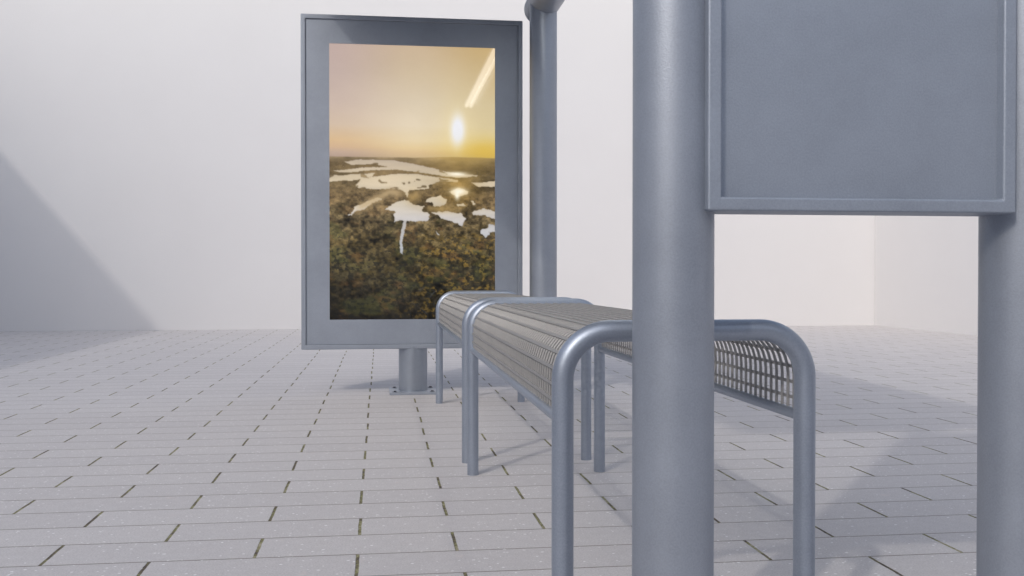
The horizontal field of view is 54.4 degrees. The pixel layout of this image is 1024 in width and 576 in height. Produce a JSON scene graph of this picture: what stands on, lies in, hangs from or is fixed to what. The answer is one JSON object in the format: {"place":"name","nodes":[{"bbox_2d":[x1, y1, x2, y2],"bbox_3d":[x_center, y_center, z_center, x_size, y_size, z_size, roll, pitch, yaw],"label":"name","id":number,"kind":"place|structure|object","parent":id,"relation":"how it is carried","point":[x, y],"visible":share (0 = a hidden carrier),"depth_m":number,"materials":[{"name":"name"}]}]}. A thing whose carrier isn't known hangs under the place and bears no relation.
{"place":"outdoors","nodes":[
{"label":"outdoors","id":0,"kind":"place"},
{"bbox_2d":[0,325,977,575],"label":"pavement","id":1,"kind":"structure","parent":0,"point":[273,452],"depth_m":2.96,"materials":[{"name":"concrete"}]},
{"bbox_2d":[301,13,522,394],"bbox_3d":[-0.477,-0.391,4.800,1.049,1.789,0.228,0,1,-8],"label":"poster display","id":2,"kind":"object","parent":1,"relation":"on","point":[411,171],"visible":0.95,"depth_m":4.74,"materials":[{"name":"paint"}]},
{"bbox_2d":[0,0,874,330],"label":"courtyard wall","id":3,"kind":"structure","parent":1,"relation":"on","point":[150,164],"depth_m":10.39,"materials":[{"name":"white paint"}]},
{"bbox_2d":[436,290,590,462],"bbox_3d":[-0.047,0.268,3.715,0.396,0.497,1.442,0,1,-8],"label":"bench","id":4,"kind":"object","parent":1,"relation":"on","point":[454,310],"visible":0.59,"depth_m":3.18,"materials":[{"name":"paint"}]},
{"bbox_2d":[467,298,815,575],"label":"bench","id":5,"kind":"object","parent":1,"relation":"on","point":[532,351],"visible":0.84,"depth_m":1.56,"materials":[{"name":"paint"}]},
{"bbox_2d":[524,0,1023,575],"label":"bus shelter","id":6,"kind":"object","parent":1,"relation":"on","point":[828,106],"visible":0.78,"depth_m":1.30,"materials":[{"name":"metal"}]},
{"bbox_2d":[875,216,977,335],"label":"courtyard wall","id":7,"kind":"structure","parent":1,"relation":"on","point":[926,272],"depth_m":10.27,"materials":[{"name":"white paint"}]}
]}

